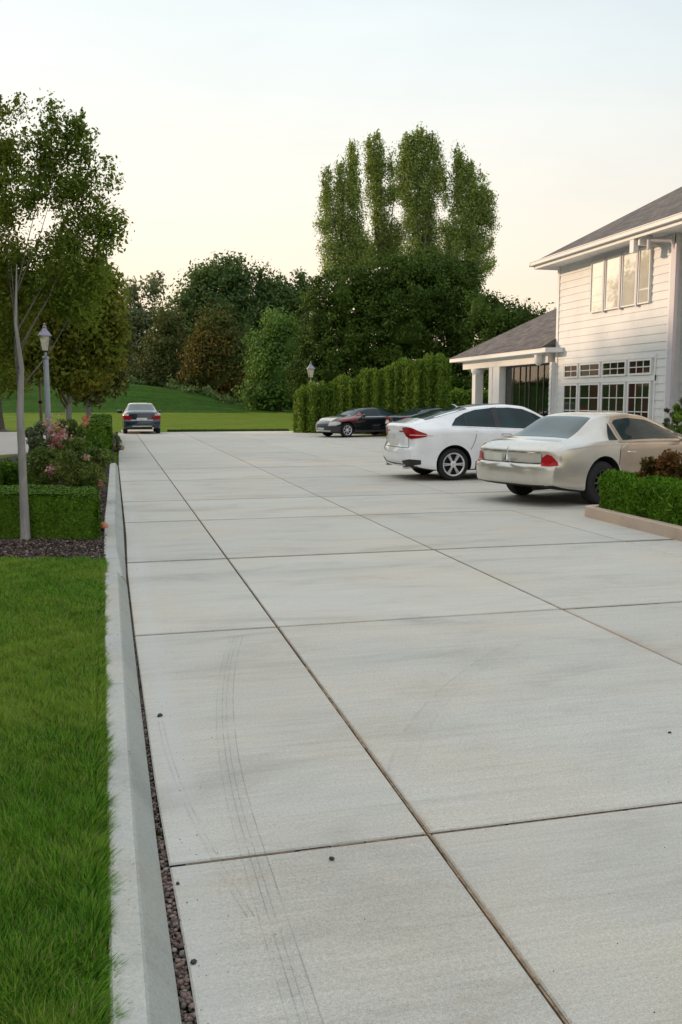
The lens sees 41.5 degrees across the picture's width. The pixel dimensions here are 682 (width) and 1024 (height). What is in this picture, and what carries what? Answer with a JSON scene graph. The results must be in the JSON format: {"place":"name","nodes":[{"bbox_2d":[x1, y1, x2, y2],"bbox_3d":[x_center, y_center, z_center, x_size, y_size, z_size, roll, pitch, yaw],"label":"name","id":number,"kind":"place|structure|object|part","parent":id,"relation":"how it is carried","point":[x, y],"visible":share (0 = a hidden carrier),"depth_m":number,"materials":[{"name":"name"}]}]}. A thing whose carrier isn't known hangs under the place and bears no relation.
{"place":"outdoors","nodes":[
{"label":"outdoors","id":0,"kind":"place"},
{"bbox_2d":[0,432,64,455],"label":"path","id":1,"kind":"structure","parent":0,"point":[8,444],"depth_m":33.78,"materials":[{"name":"concrete"}]},
{"bbox_2d":[0,555,135,1023],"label":"grass","id":2,"kind":"structure","parent":0,"point":[55,855],"depth_m":3.38,"materials":[{"name":"green plant"}]},
{"bbox_2d":[0,383,292,1023],"bbox_3d":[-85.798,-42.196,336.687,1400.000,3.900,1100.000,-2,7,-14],"label":"ground","id":3,"kind":"structure","parent":0,"point":[181,410],"depth_m":105.30,"materials":[{"name":"green plant"}]},
{"bbox_2d":[0,282,34,431],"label":"tree","id":4,"kind":"object","parent":3,"relation":"on","point":[2,427],"visible":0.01,"depth_m":47.64,"materials":[{"name":"green plant"}]},
{"bbox_2d":[38,378,42,434],"bbox_3d":[-8.957,-2.847,26.854,0.120,2.319,0.114,-2,7,-14],"label":"stake","id":5,"kind":"object","parent":3,"relation":"on","point":[40,406],"visible":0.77,"depth_m":26.78,"materials":[{"name":"brown wood"}]},
{"bbox_2d":[0,434,114,558],"bbox_3d":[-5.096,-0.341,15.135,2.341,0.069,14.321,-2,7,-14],"label":"mulch","id":6,"kind":"object","parent":3,"relation":"on","point":[9,547],"visible":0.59,"depth_m":9.43,"materials":[{"name":"brown gravel"}]},
{"bbox_2d":[0,457,26,485],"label":"shrub","id":7,"kind":"object","parent":6,"relation":"on","point":[9,467],"visible":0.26,"depth_m":14.38,"materials":[{"name":"green plant"}]},
{"bbox_2d":[25,420,47,457],"bbox_3d":[-5.819,-1.155,17.203,0.458,1.209,0.724,-2,7,-14],"label":"shrub","id":8,"kind":"object","parent":6,"relation":"on","point":[34,437],"visible":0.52,"depth_m":17.05,"materials":[{"name":"green plant"}]},
{"bbox_2d":[38,323,51,439],"bbox_3d":[-5.827,-2.202,17.865,0.255,3.057,0.255,-2,7,-14],"label":"street lamp","id":9,"kind":"object","parent":6,"relation":"on","point":[45,334],"visible":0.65,"depth_m":17.76,"materials":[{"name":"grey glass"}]},
{"bbox_2d":[26,446,66,484],"bbox_3d":[-4.449,-0.554,13.604,0.591,0.910,1.025,-2,7,-14],"label":"flowering shrub","id":10,"kind":"object","parent":6,"relation":"on","point":[44,463],"visible":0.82,"depth_m":13.34,"materials":[{"name":"green plant"}]},
{"bbox_2d":[0,461,102,540],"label":"box hedge","id":11,"kind":"object","parent":6,"relation":"on","point":[62,512],"visible":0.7,"depth_m":10.01,"materials":[{"name":"green plant"}]},
{"bbox_2d":[38,413,72,482],"bbox_3d":[-5.325,-1.160,16.663,0.689,1.353,0.656,2,7,18],"label":"rose bush","id":12,"kind":"object","parent":6,"relation":"on","point":[53,441],"visible":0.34,"depth_m":16.61,"materials":[{"name":"pink plant"}]},
{"bbox_2d":[0,251,131,419],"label":"street tree","id":13,"kind":"object","parent":6,"relation":"on","point":[75,364],"visible":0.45,"depth_m":24.26,"materials":[{"name":"green plant"}]},
{"bbox_2d":[0,89,134,539],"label":"street tree","id":14,"kind":"object","parent":6,"relation":"on","point":[22,280],"visible":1,"depth_m":9.79,"materials":[{"name":"green plant"}]},
{"bbox_2d":[54,415,89,469],"bbox_3d":[-5.192,-1.233,17.481,0.787,1.295,0.590,3,8,20],"label":"flowering shrub","id":15,"kind":"object","parent":6,"relation":"on","point":[81,432],"visible":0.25,"depth_m":17.34,"materials":[{"name":"green plant"}]},
{"bbox_2d":[54,425,113,493],"bbox_3d":[-3.782,-0.683,13.334,0.778,1.233,1.035,2,7,16],"label":"flowering shrub","id":16,"kind":"object","parent":6,"relation":"on","point":[86,470],"visible":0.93,"depth_m":13.14,"materials":[{"name":"green plant"}]},
{"bbox_2d":[78,414,113,460],"bbox_3d":[-8.490,-2.815,31.641,0.948,1.085,18.410,-2,7,-14],"label":"box hedge","id":17,"kind":"object","parent":6,"relation":"on","point":[101,425],"visible":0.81,"depth_m":22.90,"materials":[{"name":"green plant"}]},
{"bbox_2d":[101,522,107,529],"bbox_3d":[-2.863,0.165,10.821,0.124,0.100,0.150,-7,10,-43],"label":"stone","id":18,"kind":"object","parent":6,"relation":"on","point":[105,524],"visible":0.72,"depth_m":10.77,"materials":[{"name":"stone"}]},
{"bbox_2d":[72,289,137,419],"bbox_3d":[-9.054,-5.531,33.502,2.999,6.003,2.474,-2,7,-14],"label":"street tree","id":19,"kind":"object","parent":6,"relation":"on","point":[89,400],"visible":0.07,"depth_m":33.54,"materials":[{"name":"green plant"}]},
{"bbox_2d":[39,562,107,1012],"bbox_3d":[-5.192,1.337,2.273,8.957,0.185,12.600,-2,7,-14],"label":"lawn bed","id":20,"kind":"object","parent":3,"relation":"on","point":[93,912],"depth_m":2.43,"materials":[{"name":"brown soil"}]},
{"bbox_2d":[104,463,126,583],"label":"kerb","id":21,"kind":"structure","parent":3,"relation":"on","point":[114,550],"depth_m":10.79,"materials":[{"name":"concrete"}]},
{"bbox_2d":[114,432,121,453],"bbox_3d":[-6.794,-2.114,27.442,0.266,0.685,0.461,-2,7,-14],"label":"plant","id":22,"kind":"object","parent":3,"relation":"on","point":[118,446],"visible":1,"depth_m":27.36,"materials":[{"name":"green plant"}]},
{"bbox_2d":[121,430,155,431],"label":"driveway end","id":23,"kind":"structure","parent":3,"relation":"on","point":[139,431],"depth_m":46.18,"materials":[{"name":"concrete"}]},
{"bbox_2d":[105,572,181,1023],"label":"kerb","id":24,"kind":"structure","parent":3,"relation":"on","point":[146,977],"depth_m":2.98,"materials":[{"name":"concrete"}]},
{"bbox_2d":[118,270,172,368],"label":"woodland tree","id":25,"kind":"object","parent":3,"relation":"on","point":[142,322],"visible":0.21,"depth_m":136.30,"materials":[{"name":"green plant"}]},
{"bbox_2d":[118,469,196,1023],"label":"gravel","id":26,"kind":"structure","parent":3,"relation":"on","point":[185,998],"depth_m":2.91,"materials":[{"name":"grey gravel"}]},
{"bbox_2d":[126,298,190,386],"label":"woodland tree","id":27,"kind":"object","parent":3,"relation":"on","point":[159,366],"visible":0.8,"depth_m":129.34,"materials":[{"name":"green plant"}]},
{"bbox_2d":[32,374,292,410],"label":"undergrowth","id":28,"kind":"object","parent":3,"relation":"on","point":[173,384],"visible":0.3,"depth_m":122.33,"materials":[{"name":"green plant"}]},
{"bbox_2d":[164,251,264,373],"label":"woodland tree","id":29,"kind":"object","parent":3,"relation":"on","point":[228,281],"visible":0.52,"depth_m":142.98,"materials":[{"name":"green plant"}]},
{"bbox_2d":[176,301,256,396],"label":"woodland tree","id":30,"kind":"object","parent":3,"relation":"on","point":[215,359],"visible":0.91,"depth_m":124.28,"materials":[{"name":"green plant"}]},
{"bbox_2d":[167,428,288,431],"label":"grass fringe","id":31,"kind":"object","parent":3,"relation":"on","point":[206,430],"depth_m":46.05,"materials":[{"name":"green plant"}]},
{"bbox_2d":[231,305,309,411],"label":"woodland tree","id":32,"kind":"object","parent":3,"relation":"on","point":[273,345],"visible":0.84,"depth_m":112.92,"materials":[{"name":"green plant"}]},
{"bbox_2d":[238,256,312,334],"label":"woodland tree","id":33,"kind":"object","parent":3,"relation":"on","point":[275,292],"visible":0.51,"depth_m":145.15,"materials":[{"name":"green plant"}]},
{"bbox_2d":[292,385,307,432],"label":"arborvitae","id":34,"kind":"object","parent":3,"relation":"on","point":[299,414],"visible":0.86,"depth_m":44.20,"materials":[{"name":"green plant"}]},
{"bbox_2d":[307,362,314,390],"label":"street lamp","id":35,"kind":"object","parent":3,"relation":"on","point":[310,369],"visible":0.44,"depth_m":48.32,"materials":[{"name":"grey glass"}]},
{"bbox_2d":[304,380,320,432],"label":"arborvitae","id":36,"kind":"object","parent":3,"relation":"on","point":[313,405],"visible":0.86,"depth_m":43.73,"materials":[{"name":"green plant"}]},
{"bbox_2d":[318,380,331,432],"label":"arborvitae","id":37,"kind":"object","parent":3,"relation":"on","point":[325,407],"visible":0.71,"depth_m":43.54,"materials":[{"name":"green plant"}]},
{"bbox_2d":[328,379,337,415],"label":"arborvitae","id":38,"kind":"object","parent":3,"relation":"on","point":[332,403],"visible":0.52,"depth_m":43.43,"materials":[{"name":"green plant"}]},
{"bbox_2d":[332,373,346,414],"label":"arborvitae","id":39,"kind":"object","parent":3,"relation":"on","point":[340,394],"visible":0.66,"depth_m":42.95,"materials":[{"name":"green plant"}]},
{"bbox_2d":[312,138,374,348],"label":"poplar","id":40,"kind":"object","parent":3,"relation":"on","point":[349,246],"visible":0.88,"depth_m":96.34,"materials":[{"name":"green plant"}]},
{"bbox_2d":[341,372,353,410],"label":"arborvitae","id":41,"kind":"object","parent":3,"relation":"on","point":[348,383],"visible":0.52,"depth_m":42.66,"materials":[{"name":"green plant"}]},
{"bbox_2d":[350,375,359,433],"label":"arborvitae","id":42,"kind":"object","parent":3,"relation":"on","point":[355,400],"visible":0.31,"depth_m":42.49,"materials":[{"name":"green plant"}]},
{"bbox_2d":[357,367,369,433],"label":"arborvitae","id":43,"kind":"object","parent":3,"relation":"on","point":[363,390],"visible":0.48,"depth_m":42.15,"materials":[{"name":"green plant"}]},
{"bbox_2d":[368,368,382,434],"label":"arborvitae","id":44,"kind":"object","parent":3,"relation":"on","point":[374,387],"visible":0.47,"depth_m":41.68,"materials":[{"name":"green plant"}]},
{"bbox_2d":[360,128,406,280],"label":"poplar","id":45,"kind":"object","parent":3,"relation":"on","point":[387,238],"visible":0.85,"depth_m":99.12,"materials":[{"name":"green plant"}]},
{"bbox_2d":[378,365,392,434],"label":"arborvitae","id":46,"kind":"object","parent":3,"relation":"on","point":[386,396],"visible":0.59,"depth_m":41.36,"materials":[{"name":"green plant"}]},
{"bbox_2d":[283,245,494,399],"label":"domed tree","id":47,"kind":"object","parent":3,"relation":"on","point":[425,290],"visible":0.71,"depth_m":82.29,"materials":[{"name":"green plant"}]},
{"bbox_2d":[388,361,400,412],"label":"arborvitae","id":48,"kind":"object","parent":3,"relation":"on","point":[395,387],"visible":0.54,"depth_m":41.13,"materials":[{"name":"green plant"}]},
{"bbox_2d":[397,356,412,412],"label":"arborvitae","id":49,"kind":"object","parent":3,"relation":"on","point":[404,392],"visible":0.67,"depth_m":40.74,"materials":[{"name":"green plant"}]},
{"bbox_2d":[406,358,423,408],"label":"arborvitae","id":50,"kind":"object","parent":3,"relation":"on","point":[415,385],"visible":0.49,"depth_m":40.20,"materials":[{"name":"green plant"}]},
{"bbox_2d":[389,121,450,351],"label":"poplar","id":51,"kind":"object","parent":3,"relation":"on","point":[422,214],"visible":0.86,"depth_m":96.91,"materials":[{"name":"green plant"}]},
{"bbox_2d":[419,352,435,406],"bbox_3d":[3.868,-5.200,40.261,0.804,3.863,1.292,-2,7,-15],"label":"arborvitae","id":52,"kind":"object","parent":3,"relation":"on","point":[427,375],"visible":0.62,"depth_m":39.90,"materials":[{"name":"green plant"}]},
{"bbox_2d":[431,351,452,407],"bbox_3d":[4.486,-5.164,39.866,1.036,3.872,1.182,-1,7,-8],"label":"arborvitae","id":53,"kind":"object","parent":3,"relation":"on","point":[442,387],"visible":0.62,"depth_m":39.55,"materials":[{"name":"green plant"}]},
{"bbox_2d":[431,139,501,389],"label":"poplar","id":54,"kind":"object","parent":3,"relation":"on","point":[465,241],"visible":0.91,"depth_m":95.38,"materials":[{"name":"green plant"}]},
{"bbox_2d":[450,386,506,406],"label":"hedge","id":55,"kind":"object","parent":3,"relation":"on","point":[461,396],"visible":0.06,"depth_m":43.13,"materials":[{"name":"green plant"}]},
{"bbox_2d":[456,286,555,390],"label":"leafy tree","id":56,"kind":"object","parent":3,"relation":"on","point":[488,317],"visible":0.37,"depth_m":75.80,"materials":[{"name":"green plant"}]},
{"bbox_2d":[450,187,681,428],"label":"house","id":57,"kind":"structure","parent":3,"relation":"on","point":[605,335],"depth_m":23.99,"materials":[{"name":"white wood"}]},
{"bbox_2d":[562,384,578,412],"bbox_3d":[6.635,-2.942,26.033,0.075,1.510,0.820,-2,7,-14],"label":"window","id":58,"kind":"structure","parent":57,"relation":"in","point":[570,391],"depth_m":25.97,"materials":[{"name":"white glass"}]},
{"bbox_2d":[578,383,600,411],"bbox_3d":[6.894,-2.816,25.018,0.075,1.510,1.100,-2,7,-14],"label":"window","id":59,"kind":"structure","parent":57,"relation":"in","point":[589,394],"depth_m":24.94,"materials":[{"name":"white glass"}]},
{"bbox_2d":[589,259,602,312],"bbox_3d":[6.953,-6.107,24.373,0.075,1.360,0.664,-2,7,-14],"label":"upper window","id":60,"kind":"structure","parent":57,"relation":"in","point":[596,281],"depth_m":24.41,"materials":[{"name":"beige glass"}]},
{"bbox_2d":[604,254,619,310],"bbox_3d":[7.142,-6.014,23.632,0.075,1.360,0.707,-2,7,-14],"label":"upper window","id":61,"kind":"structure","parent":57,"relation":"in","point":[611,288],"depth_m":23.66,"materials":[{"name":"beige glass"}]},
{"bbox_2d":[600,382,626,412],"bbox_3d":[7.198,-2.667,23.823,0.075,1.510,1.177,-2,7,-14],"label":"window","id":62,"kind":"structure","parent":57,"relation":"in","point":[613,398],"depth_m":23.74,"materials":[{"name":"white glass"}]},
{"bbox_2d":[620,252,636,307],"bbox_3d":[7.337,-5.919,22.866,0.075,1.360,0.662,-2,7,-14],"label":"upper window","id":63,"kind":"structure","parent":57,"relation":"in","point":[628,277],"depth_m":22.91,"materials":[{"name":"beige glass"}]},
{"bbox_2d":[626,381,652,418],"bbox_3d":[7.494,-2.523,22.662,0.075,1.510,1.021,-2,7,-14],"label":"window","id":64,"kind":"structure","parent":57,"relation":"in","point":[639,394],"depth_m":22.55,"materials":[{"name":"white glass"}]},
{"bbox_2d":[637,246,652,304],"bbox_3d":[7.504,-5.837,22.209,0.075,1.360,0.495,-2,7,-14],"label":"upper window","id":65,"kind":"structure","parent":57,"relation":"in","point":[645,256],"depth_m":22.19,"materials":[{"name":"beige glass"}]},
{"bbox_2d":[0,0,681,388],"label":"sky","id":66,"kind":"structure","parent":0,"point":[221,119],"materials":[{"name":"white"}]},
{"bbox_2d":[118,431,681,1023],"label":"driveway","id":67,"kind":"structure","parent":0,"point":[462,693],"depth_m":4.35,"materials":[{"name":"concrete"}]},
{"bbox_2d":[113,444,123,451],"bbox_3d":[-7.171,-2.068,28.970,0.409,0.266,0.248,-2,7,-14],"label":"stone","id":68,"kind":"object","parent":67,"relation":"on","point":[115,448],"visible":0.53,"depth_m":28.89,"materials":[{"name":"grey stone"}]},
{"bbox_2d":[117,403,161,433],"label":"navy car","id":69,"kind":"object","parent":67,"relation":"on","point":[141,416],"visible":1,"depth_m":42.61,"materials":[{"name":"paint"}]},
{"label":"rear window","id":70,"kind":"part","parent":69,"relation":"part of","materials":[{"name":"grey glass"}]},
{"bbox_2d":[315,407,397,436],"bbox_3d":[0.922,-4.023,40.042,4.304,1.294,2.210,-4,8,-32],"label":"black car","id":71,"kind":"object","parent":67,"relation":"on","point":[351,421],"visible":0.81,"depth_m":39.11,"materials":[{"name":"paint"}]},
{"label":"side window","id":72,"kind":"part","parent":71,"relation":"part of","materials":[{"name":"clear glass"}]},
{"bbox_2d":[131,526,676,1023],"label":"grit","id":73,"kind":"object","parent":67,"relation":"on","point":[179,782],"visible":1,"depth_m":3.24,"materials":[{"name":"grey gravel"}]},
{"bbox_2d":[385,407,441,430],"bbox_3d":[4.014,-3.881,38.904,4.304,1.294,2.210,-5,9,-34],"label":"dark blue car","id":74,"kind":"object","parent":67,"relation":"on","point":[405,414],"visible":0.21,"depth_m":37.95,"materials":[{"name":"blue paint"}]},
{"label":"rear window","id":75,"kind":"part","parent":74,"relation":"part of","materials":[{"name":"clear glass"}]},
{"bbox_2d":[383,404,543,480],"bbox_3d":[3.261,-1.530,19.074,4.637,1.525,2.240,-2,7,-16],"label":"white car","id":76,"kind":"object","parent":67,"relation":"on","point":[447,443],"visible":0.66,"depth_m":18.01,"materials":[{"name":"paint"}]},
{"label":"rear window","id":77,"kind":"part","parent":76,"relation":"part of","materials":[{"name":"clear glass"}]},
{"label":"side window","id":78,"kind":"part","parent":76,"relation":"part of","materials":[{"name":"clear glass"}]},
{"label":"side window","id":79,"kind":"part","parent":76,"relation":"part of","materials":[{"name":"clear glass"}]},
{"bbox_2d":[476,411,681,503],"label":"champagne car","id":80,"kind":"object","parent":67,"relation":"on","point":[581,452],"visible":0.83,"depth_m":13.96,"materials":[{"name":"paint"}]},
{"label":"rear window","id":81,"kind":"part","parent":80,"relation":"part of","materials":[{"name":"grey glass"}]},
{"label":"quarter window","id":82,"kind":"part","parent":80,"relation":"part of","materials":[{"name":"black glass"}]},
{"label":"side window","id":83,"kind":"part","parent":80,"relation":"part of","materials":[{"name":"black glass"}]},
{"bbox_3d":[5.009,-0.778,14.458,1.640,0.723,0.064,-5,9,-33],"label":"door","id":84,"kind":"part","parent":80,"relation":"part of","materials":[{"name":"brown metal"}]},
{"bbox_2d":[585,504,681,540],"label":"planter kerb","id":85,"kind":"structure","parent":67,"relation":"on","point":[659,528],"depth_m":11.22,"materials":[{"name":"beige concrete"}]},
{"bbox_2d":[661,407,677,431],"bbox_3d":[6.809,-1.414,18.536,0.384,1.492,0.626,-1,7,-5],"label":"shrub","id":86,"kind":"object","parent":67,"relation":"on","point":[666,420],"visible":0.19,"depth_m":18.52,"materials":[{"name":"green plant"}]},
{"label":"planter soil","id":87,"kind":"structure","parent":67,"relation":"on","visible":0},
{"bbox_2d":[597,468,681,525],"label":"hedge","id":88,"kind":"object","parent":87,"relation":"on","point":[656,497],"visible":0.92,"depth_m":11.36,"materials":[{"name":"green plant"}]},
{"bbox_2d":[636,448,681,478],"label":"russet shrub","id":89,"kind":"object","parent":87,"relation":"on","point":[666,464],"visible":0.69,"depth_m":11.48,"materials":[{"name":"brown plant"}]},
{"bbox_2d":[671,397,681,433],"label":"tall shrub","id":90,"kind":"object","parent":87,"relation":"on","point":[676,418],"visible":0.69,"depth_m":16.44,"materials":[{"name":"green plant"}]},
{"label":"driveway bed","id":91,"kind":"structure","parent":0,"visible":0},
{"bbox_2d":[137,432,681,1023],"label":"joint filler","id":92,"kind":"object","parent":91,"relation":"on","point":[513,950],"visible":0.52,"depth_m":3.36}
]}

